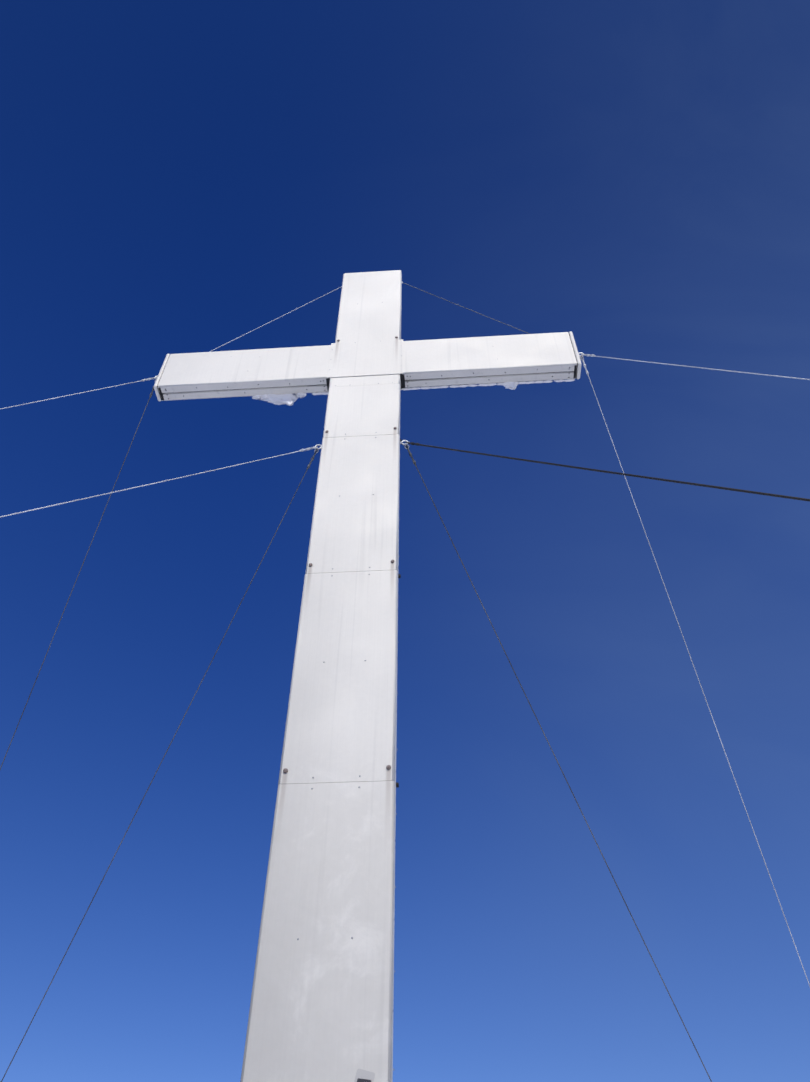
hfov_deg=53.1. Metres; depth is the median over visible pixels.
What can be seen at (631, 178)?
sky
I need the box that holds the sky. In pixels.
[0,0,809,1081]
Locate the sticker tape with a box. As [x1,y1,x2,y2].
[354,1069,374,1081]
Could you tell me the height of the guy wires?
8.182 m
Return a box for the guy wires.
[0,281,809,1081]
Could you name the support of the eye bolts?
attached to the summit cross
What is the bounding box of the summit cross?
[154,270,581,1081]
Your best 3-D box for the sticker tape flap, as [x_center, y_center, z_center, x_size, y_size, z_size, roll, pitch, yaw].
[-0.132,1.753,2.657,0.054,0.021,0.001,-3,-47,3]
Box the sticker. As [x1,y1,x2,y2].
[357,1078,370,1081]
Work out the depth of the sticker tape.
2.66 m
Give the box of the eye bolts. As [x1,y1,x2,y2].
[155,352,583,449]
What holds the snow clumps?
attached to the summit cross
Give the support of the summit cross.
on the summit ground
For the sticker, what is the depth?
2.65 m
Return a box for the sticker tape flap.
[357,1073,372,1079]
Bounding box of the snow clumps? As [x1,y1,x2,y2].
[252,379,574,405]

